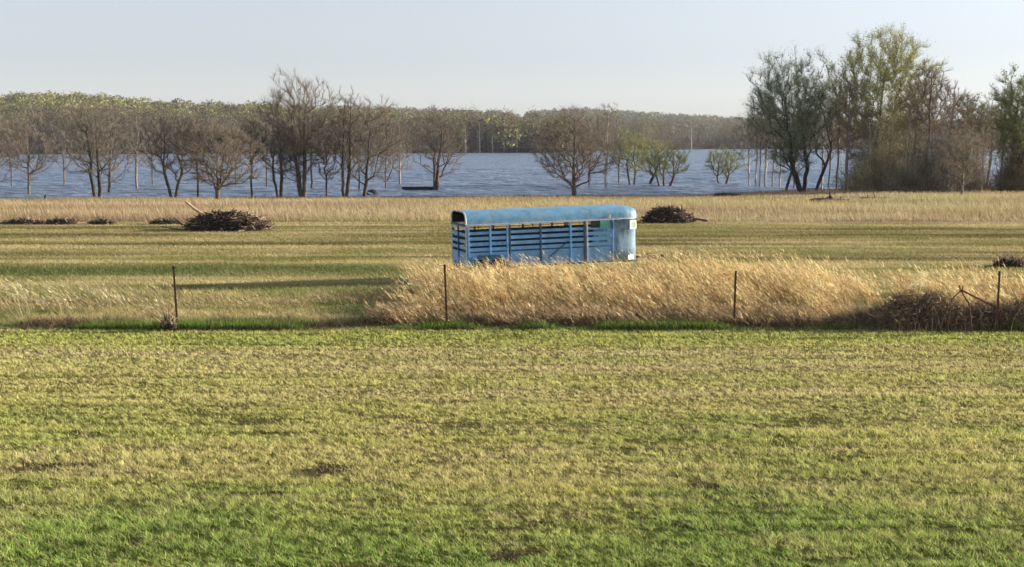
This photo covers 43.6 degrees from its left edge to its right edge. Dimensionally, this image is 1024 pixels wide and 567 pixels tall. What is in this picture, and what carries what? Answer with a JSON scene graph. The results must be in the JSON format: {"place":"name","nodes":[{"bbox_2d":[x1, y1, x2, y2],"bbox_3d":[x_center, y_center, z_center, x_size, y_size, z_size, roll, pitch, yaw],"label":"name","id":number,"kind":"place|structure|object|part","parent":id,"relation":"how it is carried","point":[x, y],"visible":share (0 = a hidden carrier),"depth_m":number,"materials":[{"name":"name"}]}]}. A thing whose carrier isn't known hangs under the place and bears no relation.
{"place":"outdoors","nodes":[
{"label":"outdoors","id":0,"kind":"place"},
{"bbox_2d":[0,283,447,322],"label":"short pale grass","id":1,"kind":"structure","parent":0,"point":[98,302],"depth_m":31.76,"materials":[{"name":"beige plant"}]},
{"bbox_2d":[0,149,1009,199],"bbox_3d":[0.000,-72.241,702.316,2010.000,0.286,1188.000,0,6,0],"label":"water","id":2,"kind":"structure","parent":0,"point":[495,174],"depth_m":186.83,"materials":[{"name":"blue liquid"}]},
{"bbox_2d":[356,189,377,194],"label":"capsized boat","id":3,"kind":"object","parent":2,"relation":"on","point":[372,191],"visible":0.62,"depth_m":133.60,"materials":[{"name":"black wood"}]},
{"bbox_2d":[402,187,432,189],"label":"flat boat","id":4,"kind":"object","parent":2,"relation":"on","point":[417,188],"visible":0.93,"depth_m":146.30,"materials":[{"name":"black wood"}]},
{"bbox_2d":[0,144,1023,566],"bbox_3d":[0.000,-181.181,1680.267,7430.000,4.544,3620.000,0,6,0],"label":"ground","id":5,"kind":"structure","parent":0,"point":[496,556],"depth_m":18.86,"materials":[{"name":"green plant"}]},
{"bbox_2d":[0,123,28,185],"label":"bare tree","id":6,"kind":"object","parent":5,"relation":"on","point":[11,143],"visible":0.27,"depth_m":159.84,"materials":[{"name":"brown plant"}]},
{"bbox_2d":[0,98,32,183],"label":"bare tree","id":7,"kind":"object","parent":5,"relation":"on","point":[1,128],"visible":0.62,"depth_m":139.44,"materials":[{"name":"brown plant"}]},
{"bbox_2d":[0,213,49,224],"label":"brush pile","id":8,"kind":"object","parent":5,"relation":"on","point":[24,221],"visible":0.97,"depth_m":63.92,"materials":[{"name":"brown wood"}]},
{"bbox_2d":[0,103,61,193],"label":"bare tree","id":9,"kind":"object","parent":5,"relation":"on","point":[16,137],"visible":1,"depth_m":134.79,"materials":[{"name":"brown plant"}]},
{"bbox_2d":[44,213,78,224],"bbox_3d":[-22.577,-3.296,63.948,1.819,0.739,1.209,-2,7,-14],"label":"brush pile","id":10,"kind":"object","parent":5,"relation":"on","point":[61,221],"visible":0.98,"depth_m":63.74,"materials":[{"name":"brown wood"}]},
{"bbox_2d":[43,125,82,184],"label":"bare tree","id":11,"kind":"object","parent":5,"relation":"on","point":[62,152],"visible":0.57,"depth_m":164.79,"materials":[{"name":"brown plant"}]},
{"bbox_2d":[53,94,130,196],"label":"bare tree","id":12,"kind":"object","parent":5,"relation":"on","point":[90,162],"visible":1,"depth_m":128.22,"materials":[{"name":"brown plant"}]},
{"bbox_2d":[0,273,186,319],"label":"pale wispy grass","id":13,"kind":"structure","parent":5,"relation":"on","point":[11,287],"depth_m":31.51,"materials":[{"name":"beige plant"}]},
{"bbox_2d":[87,214,118,224],"bbox_3d":[-20.458,-3.226,63.987,1.671,0.600,0.956,0,6,0],"label":"brush pile","id":14,"kind":"object","parent":5,"relation":"on","point":[100,221],"visible":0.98,"depth_m":63.87,"materials":[{"name":"brown wood"}]},
{"bbox_2d":[83,104,144,191],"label":"bare tree","id":15,"kind":"object","parent":5,"relation":"on","point":[108,175],"visible":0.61,"depth_m":138.53,"materials":[{"name":"brown plant"}]},
{"bbox_2d":[117,106,155,188],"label":"bare tree","id":16,"kind":"object","parent":5,"relation":"on","point":[134,156],"visible":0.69,"depth_m":148.19,"materials":[{"name":"brown plant"}]},
{"bbox_2d":[132,125,163,184],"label":"bare tree","id":17,"kind":"object","parent":5,"relation":"on","point":[149,152],"visible":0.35,"depth_m":162.15,"materials":[{"name":"brown plant"}]},
{"bbox_2d":[149,214,182,224],"bbox_3d":[-17.336,-3.222,63.890,1.838,0.599,1.124,0,6,0],"label":"brush pile","id":18,"kind":"object","parent":5,"relation":"on","point":[167,220],"visible":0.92,"depth_m":63.73,"materials":[{"name":"brown wood"}]},
{"bbox_2d":[133,103,199,196],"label":"bare tree","id":19,"kind":"object","parent":5,"relation":"on","point":[163,127],"visible":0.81,"depth_m":124.92,"materials":[{"name":"brown plant"}]},
{"bbox_2d":[148,306,189,330],"bbox_3d":[-7.505,0.737,27.898,0.613,0.666,0.747,5,8,40],"label":"weed clump","id":20,"kind":"object","parent":5,"relation":"on","point":[168,323],"visible":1,"depth_m":27.89,"materials":[{"name":"brown plant"}]},
{"bbox_2d":[172,266,177,322],"bbox_3d":[-7.412,0.458,28.220,0.106,1.693,0.052,-3,7,-29],"label":"fence post","id":21,"kind":"object","parent":5,"relation":"on","point":[175,296],"visible":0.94,"depth_m":28.18,"materials":[{"name":"wood"}]},
{"bbox_2d":[180,114,214,197],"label":"bare tree","id":22,"kind":"object","parent":5,"relation":"on","point":[196,123],"visible":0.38,"depth_m":124.96,"materials":[{"name":"brown plant"}]},
{"bbox_2d":[170,115,267,199],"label":"bare tree","id":23,"kind":"object","parent":5,"relation":"on","point":[224,174],"visible":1,"depth_m":104.06,"materials":[{"name":"brown plant"}]},
{"bbox_2d":[161,201,277,231],"bbox_3d":[-13.697,-3.169,59.780,5.353,1.414,2.734,0,6,0],"label":"brush pile","id":24,"kind":"object","parent":5,"relation":"on","point":[219,220],"visible":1,"depth_m":59.24,"materials":[{"name":"brown wood"}]},
{"bbox_2d":[225,121,249,185],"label":"bare tree","id":25,"kind":"object","parent":5,"relation":"on","point":[236,146],"visible":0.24,"depth_m":159.52,"materials":[{"name":"brown plant"}]},
{"bbox_2d":[235,115,273,196],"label":"bare tree","id":26,"kind":"object","parent":5,"relation":"on","point":[255,137],"visible":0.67,"depth_m":123.78,"materials":[{"name":"brown plant"}]},
{"bbox_2d":[249,117,282,186],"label":"bare tree","id":27,"kind":"object","parent":5,"relation":"on","point":[263,145],"visible":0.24,"depth_m":157.32,"materials":[{"name":"brown plant"}]},
{"bbox_2d":[256,117,300,196],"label":"bare tree","id":28,"kind":"object","parent":5,"relation":"on","point":[281,176],"visible":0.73,"depth_m":125.11,"materials":[{"name":"brown plant"}]},
{"bbox_2d":[253,65,350,197],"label":"bare tree","id":29,"kind":"object","parent":5,"relation":"on","point":[304,138],"visible":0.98,"depth_m":124.45,"materials":[{"name":"brown plant"}]},
{"bbox_2d":[297,119,330,188],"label":"bare tree","id":30,"kind":"object","parent":5,"relation":"on","point":[312,152],"visible":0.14,"depth_m":150.76,"materials":[{"name":"brown plant"}]},
{"bbox_2d":[307,132,342,196],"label":"bare tree","id":31,"kind":"object","parent":5,"relation":"on","point":[326,162],"visible":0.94,"depth_m":125.24,"materials":[{"name":"brown plant"}]},
{"bbox_2d":[321,82,373,196],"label":"bare tree","id":32,"kind":"object","parent":5,"relation":"on","point":[350,131],"visible":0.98,"depth_m":125.08,"materials":[{"name":"brown plant"}]},
{"bbox_2d":[345,128,376,188],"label":"bare tree","id":33,"kind":"object","parent":5,"relation":"on","point":[363,149],"visible":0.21,"depth_m":148.10,"materials":[{"name":"brown plant"}]},
{"bbox_2d":[333,94,416,196],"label":"bare tree","id":34,"kind":"object","parent":5,"relation":"on","point":[368,150],"visible":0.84,"depth_m":127.89,"materials":[{"name":"brown plant"}]},
{"bbox_2d":[372,124,403,187],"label":"bare tree","id":35,"kind":"object","parent":5,"relation":"on","point":[385,152],"visible":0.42,"depth_m":152.77,"materials":[{"name":"brown plant"}]},
{"bbox_2d":[379,113,416,183],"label":"sycamore tree","id":36,"kind":"object","parent":5,"relation":"on","point":[403,157],"visible":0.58,"depth_m":167.31,"materials":[{"name":"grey plant"}]},
{"bbox_2d":[0,311,811,333],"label":"dead fence weeds","id":37,"kind":"object","parent":5,"relation":"on","point":[67,321],"visible":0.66,"depth_m":28.53,"materials":[{"name":"brown plant"}]},
{"bbox_2d":[407,103,468,189],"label":"bare tree","id":38,"kind":"object","parent":5,"relation":"on","point":[436,177],"visible":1,"depth_m":145.89,"materials":[{"name":"brown plant"}]},
{"bbox_2d":[443,264,447,326],"bbox_3d":[-1.454,0.442,28.117,0.106,1.732,0.052,-4,7,-29],"label":"fence post","id":39,"kind":"object","parent":5,"relation":"on","point":[445,289],"visible":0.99,"depth_m":28.08,"materials":[{"name":"wood"}]},
{"bbox_2d":[460,126,468,152],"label":"sycamore tree","id":40,"kind":"object","parent":5,"relation":"on","point":[465,137],"visible":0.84,"depth_m":631.82,"materials":[{"name":"grey plant"}]},
{"bbox_2d":[476,125,482,152],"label":"sycamore tree","id":41,"kind":"object","parent":5,"relation":"on","point":[479,131],"visible":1,"depth_m":635.28,"materials":[{"name":"grey plant"}]},
{"bbox_2d":[489,125,497,152],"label":"sycamore tree","id":42,"kind":"object","parent":5,"relation":"on","point":[492,137],"visible":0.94,"depth_m":638.46,"materials":[{"name":"grey plant"}]},
{"bbox_2d":[0,188,1023,221],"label":"dry shore grass","id":43,"kind":"structure","parent":5,"relation":"on","point":[709,202],"depth_m":83.07,"materials":[{"name":"beige plant"}]},
{"bbox_2d":[0,102,1023,153],"bbox_3d":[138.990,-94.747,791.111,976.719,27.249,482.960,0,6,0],"label":"shore woods","id":44,"kind":"object","parent":5,"relation":"on","point":[524,143],"visible":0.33,"depth_m":638.94,"materials":[{"name":"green plant"}]},
{"bbox_2d":[0,313,1023,330],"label":"green weeds","id":45,"kind":"object","parent":5,"relation":"on","point":[193,324],"visible":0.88,"depth_m":28.14,"materials":[{"name":"green plant"}]},
{"bbox_2d":[451,204,663,272],"bbox_3d":[1.556,-1.305,38.829,6.600,2.094,2.280,-3,7,-17],"label":"stock trailer","id":46,"kind":"object","parent":5,"relation":"on","point":[609,228],"visible":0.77,"depth_m":38.04,"materials":[{"name":"blue paint"}]},
{"bbox_3d":[3.641,-1.777,38.606,0.043,0.257,0.301,6,9,43],"label":"nose window","id":47,"kind":"part","parent":46,"relation":"part of","materials":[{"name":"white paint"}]},
{"bbox_2d":[530,103,621,196],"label":"bare tree","id":48,"kind":"object","parent":5,"relation":"on","point":[576,132],"visible":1,"depth_m":117.14,"materials":[{"name":"brown plant"}]},
{"bbox_2d":[580,145,601,185],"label":"bare tree","id":49,"kind":"object","parent":5,"relation":"on","point":[592,162],"visible":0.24,"depth_m":159.92,"materials":[{"name":"brown plant"}]},
{"bbox_2d":[406,259,779,289],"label":"tall dry grass","id":50,"kind":"structure","parent":5,"relation":"on","point":[573,272],"depth_m":36.02,"materials":[{"name":"beige plant"}]},
{"bbox_2d":[595,102,625,187],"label":"sycamore tree","id":51,"kind":"object","parent":5,"relation":"on","point":[607,148],"visible":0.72,"depth_m":154.73,"materials":[{"name":"grey plant"}]},
{"bbox_2d":[613,141,628,182],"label":"sycamore tree","id":52,"kind":"object","parent":5,"relation":"on","point":[619,162],"visible":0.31,"depth_m":170.30,"materials":[{"name":"grey plant"}]},
{"bbox_2d":[609,129,649,184],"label":"willow tree","id":53,"kind":"object","parent":5,"relation":"on","point":[632,155],"visible":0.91,"depth_m":164.60,"materials":[{"name":"green plant"}]},
{"bbox_2d":[633,136,668,183],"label":"willow tree","id":54,"kind":"object","parent":5,"relation":"on","point":[649,149],"visible":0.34,"depth_m":167.12,"materials":[{"name":"green plant"}]},
{"bbox_2d":[644,139,690,185],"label":"willow tree","id":55,"kind":"object","parent":5,"relation":"on","point":[659,160],"visible":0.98,"depth_m":159.59,"materials":[{"name":"green plant"}]},
{"bbox_2d":[636,203,706,222],"bbox_3d":[8.107,-3.610,65.312,3.662,1.059,1.731,0,6,0],"label":"brush pile","id":56,"kind":"object","parent":5,"relation":"on","point":[668,214],"visible":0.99,"depth_m":64.89,"materials":[{"name":"brown wood"}]},
{"bbox_2d":[350,292,1023,327],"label":"matted dry grass","id":57,"kind":"structure","parent":5,"relation":"on","point":[574,316],"depth_m":28.91,"materials":[{"name":"beige plant"}]},
{"bbox_2d":[689,123,695,148],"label":"sycamore tree","id":58,"kind":"object","parent":5,"relation":"on","point":[691,135],"visible":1,"depth_m":924.24,"materials":[{"name":"grey plant"}]},
{"bbox_2d":[703,145,744,183],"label":"willow tree","id":59,"kind":"object","parent":5,"relation":"on","point":[718,162],"visible":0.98,"depth_m":169.90,"materials":[{"name":"green plant"}]},
{"bbox_2d":[713,190,743,196],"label":"brush pile","id":60,"kind":"object","parent":5,"relation":"on","point":[725,193],"visible":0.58,"depth_m":113.76,"materials":[{"name":"brown wood"}]},
{"bbox_2d":[733,271,736,323],"bbox_3d":[4.942,0.498,28.432,0.049,1.570,0.052,1,7,0],"label":"fence post","id":61,"kind":"object","parent":5,"relation":"on","point":[735,279],"visible":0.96,"depth_m":28.39,"materials":[{"name":"wood"}]},
{"bbox_2d":[730,112,769,185],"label":"sycamore tree","id":62,"kind":"object","parent":5,"relation":"on","point":[748,143],"visible":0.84,"depth_m":159.54,"materials":[{"name":"grey plant"}]},
{"bbox_2d":[747,106,766,185],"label":"bare tree","id":63,"kind":"object","parent":5,"relation":"on","point":[756,141],"visible":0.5,"depth_m":159.47,"materials":[{"name":"brown plant"}]},
{"bbox_2d":[750,102,775,185],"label":"bare tree","id":64,"kind":"object","parent":5,"relation":"on","point":[760,145],"visible":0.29,"depth_m":159.67,"materials":[{"name":"brown plant"}]},
{"bbox_2d":[751,108,780,185],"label":"bare tree","id":65,"kind":"object","parent":5,"relation":"on","point":[765,170],"visible":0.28,"depth_m":159.74,"materials":[{"name":"brown plant"}]},
{"bbox_2d":[762,126,785,185],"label":"bare tree","id":66,"kind":"object","parent":5,"relation":"on","point":[770,156],"visible":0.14,"depth_m":159.94,"materials":[{"name":"brown plant"}]},
{"bbox_2d":[768,121,791,186],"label":"bare tree","id":67,"kind":"object","parent":5,"relation":"on","point":[780,159],"visible":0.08,"depth_m":155.21,"materials":[{"name":"brown plant"}]},
{"bbox_2d":[771,103,813,189],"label":"bare tree","id":68,"kind":"object","parent":5,"relation":"on","point":[788,182],"visible":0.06,"depth_m":144.52,"materials":[{"name":"brown plant"}]},
{"bbox_2d":[739,45,848,192],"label":"leafy tree","id":69,"kind":"object","parent":5,"relation":"on","point":[789,141],"visible":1,"depth_m":129.88,"materials":[{"name":"green plant"}]},
{"bbox_2d":[785,108,807,187],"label":"bare tree","id":70,"kind":"object","parent":5,"relation":"on","point":[799,152],"visible":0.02,"depth_m":150.88,"materials":[{"name":"brown plant"}]},
{"bbox_2d":[790,62,846,189],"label":"leafy tree","id":71,"kind":"object","parent":5,"relation":"on","point":[831,146],"visible":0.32,"depth_m":137.36,"materials":[{"name":"green plant"}]},
{"bbox_2d":[810,91,838,188],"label":"bare tree","id":72,"kind":"object","parent":5,"relation":"on","point":[823,145],"visible":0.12,"depth_m":148.32,"materials":[{"name":"brown plant"}]},
{"bbox_2d":[809,191,848,201],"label":"fallen log","id":73,"kind":"object","parent":5,"relation":"on","point":[829,196],"visible":0.59,"depth_m":94.21,"materials":[{"name":"brown wood"}]},
{"bbox_2d":[821,101,849,186],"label":"bare tree","id":74,"kind":"object","parent":5,"relation":"on","point":[833,155],"visible":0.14,"depth_m":155.04,"materials":[{"name":"brown plant"}]},
{"bbox_2d":[822,76,860,188],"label":"sycamore tree","id":75,"kind":"object","parent":5,"relation":"on","point":[838,153],"visible":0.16,"depth_m":146.29,"materials":[{"name":"brown plant"}]},
{"bbox_2d":[825,70,873,189],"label":"sycamore tree","id":76,"kind":"object","parent":5,"relation":"on","point":[844,126],"visible":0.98,"depth_m":130.10,"materials":[{"name":"brown plant"}]},
{"bbox_2d":[821,100,897,191],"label":"thicket","id":77,"kind":"object","parent":5,"relation":"on","point":[854,167],"visible":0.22,"depth_m":129.64,"materials":[{"name":"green plant"}]},
{"bbox_2d":[860,193,886,198],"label":"fallen log","id":78,"kind":"object","parent":5,"relation":"on","point":[873,197],"visible":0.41,"depth_m":100.60,"materials":[{"name":"brown wood"}]},
{"bbox_2d":[818,78,933,193],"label":"thicket","id":79,"kind":"object","parent":5,"relation":"on","point":[884,158],"visible":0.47,"depth_m":123.62,"materials":[{"name":"brown plant"}]},
{"bbox_2d":[820,18,948,158],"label":"leafy tree","id":80,"kind":"object","parent":5,"relation":"on","point":[887,74],"visible":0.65,"depth_m":131.63,"materials":[{"name":"green plant"}]},
{"bbox_2d":[833,65,944,187],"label":"thicket","id":81,"kind":"object","parent":5,"relation":"on","point":[903,142],"visible":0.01,"depth_m":141.08,"materials":[{"name":"brown plant"}]},
{"bbox_2d":[895,65,939,160],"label":"bare tree","id":82,"kind":"object","parent":5,"relation":"on","point":[913,116],"visible":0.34,"depth_m":130.04,"materials":[{"name":"brown plant"}]},
{"bbox_2d":[812,285,1023,331],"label":"bramble tangle","id":83,"kind":"object","parent":5,"relation":"on","point":[901,307],"visible":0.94,"depth_m":28.30,"materials":[{"name":"brown plant"}]},
{"bbox_2d":[854,120,983,193],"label":"thicket","id":84,"kind":"object","parent":5,"relation":"on","point":[919,178],"visible":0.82,"depth_m":119.04,"materials":[{"name":"brown plant"}]},
{"bbox_2d":[899,58,963,158],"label":"bare tree","id":85,"kind":"object","parent":5,"relation":"on","point":[933,77],"visible":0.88,"depth_m":125.33,"materials":[{"name":"brown plant"}]},
{"bbox_2d":[871,95,999,192],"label":"thicket","id":86,"kind":"object","parent":5,"relation":"on","point":[940,136],"visible":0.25,"depth_m":121.41,"materials":[{"name":"brown plant"}]},
{"bbox_2d":[932,81,977,150],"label":"bare tree","id":87,"kind":"object","parent":5,"relation":"on","point":[962,97],"visible":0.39,"depth_m":129.19,"materials":[{"name":"brown plant"}]},
{"bbox_2d":[935,125,994,195],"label":"bare tree","id":88,"kind":"object","parent":5,"relation":"on","point":[975,140],"visible":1,"depth_m":106.51,"materials":[{"name":"brown plant"}]},
{"bbox_2d":[948,91,992,148],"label":"leafy tree","id":89,"kind":"object","parent":5,"relation":"on","point":[981,107],"visible":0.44,"depth_m":133.80,"materials":[{"name":"green plant"}]},
{"bbox_2d":[947,285,995,331],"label":"bent bars","id":90,"kind":"object","parent":5,"relation":"on","point":[961,290],"visible":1,"depth_m":27.59,"materials":[{"name":"metal"}]},
{"bbox_2d":[948,111,995,191],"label":"thicket","id":91,"kind":"object","parent":5,"relation":"on","point":[979,168],"visible":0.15,"depth_m":129.24,"materials":[{"name":"brown plant"}]},
{"bbox_2d":[963,97,1000,165],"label":"bare tree","id":92,"kind":"object","parent":5,"relation":"on","point":[983,122],"visible":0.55,"depth_m":134.16,"materials":[{"name":"brown plant"}]},
{"bbox_2d":[968,94,1007,186],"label":"bare tree","id":93,"kind":"object","parent":5,"relation":"on","point":[991,151],"visible":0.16,"depth_m":150.34,"materials":[{"name":"brown plant"}]},
{"bbox_2d":[969,133,1023,192],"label":"thicket","id":94,"kind":"object","parent":5,"relation":"on","point":[1013,184],"visible":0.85,"depth_m":121.23,"materials":[{"name":"brown plant"}]},
{"bbox_2d":[995,271,1000,331],"bbox_3d":[10.518,0.541,27.731,0.048,1.639,0.051,0,7,0],"label":"fence post","id":95,"kind":"object","parent":5,"relation":"on","point":[998,293],"visible":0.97,"depth_m":27.69,"materials":[{"name":"wood"}]},
{"bbox_2d":[982,62,1023,172],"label":"leafy tree","id":96,"kind":"object","parent":5,"relation":"on","point":[1015,129],"visible":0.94,"depth_m":120.93,"materials":[{"name":"green plant"}]},
{"bbox_2d":[985,87,1022,172],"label":"leafy tree","id":97,"kind":"object","parent":5,"relation":"on","point":[995,132],"visible":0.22,"depth_m":140.70,"materials":[{"name":"green plant"}]},
{"bbox_2d":[989,249,1023,267],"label":"brush pile","id":98,"kind":"object","parent":5,"relation":"on","point":[1010,260],"visible":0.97,"depth_m":42.12,"materials":[{"name":"brown wood"}]},
{"bbox_2d":[992,132,1023,180],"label":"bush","id":99,"kind":"object","parent":5,"relation":"on","point":[1014,150],"visible":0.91,"depth_m":121.05,"materials":[{"name":"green plant"}]},
{"bbox_2d":[0,220,1023,326],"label":"field grass","id":100,"kind":"structure","parent":0,"point":[242,290],"depth_m":45.16,"materials":[{"name":"green plant"}]},
{"bbox_2d":[0,0,1023,120],"label":"sky","id":101,"kind":"structure","parent":0,"point":[690,57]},
{"bbox_2d":[374,244,1023,321],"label":"tall dry grass","id":102,"kind":"structure","parent":0,"point":[487,286],"depth_m":31.65,"materials":[{"name":"beige plant"}]},
{"bbox_2d":[582,117,997,143],"bbox_3d":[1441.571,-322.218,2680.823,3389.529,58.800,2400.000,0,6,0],"label":"hill","id":103,"kind":"structure","parent":0,"point":[709,140],"depth_m":1631.09,"materials":[{"name":"green plant"}]},
{"bbox_2d":[0,90,1022,146],"bbox_3d":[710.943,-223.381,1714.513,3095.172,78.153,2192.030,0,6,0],"label":"hill woods","id":104,"kind":"object","parent":103,"relation":"on","point":[18,102],"visible":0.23,"depth_m":908.17,"materials":[{"name":"green plant"}]}
]}

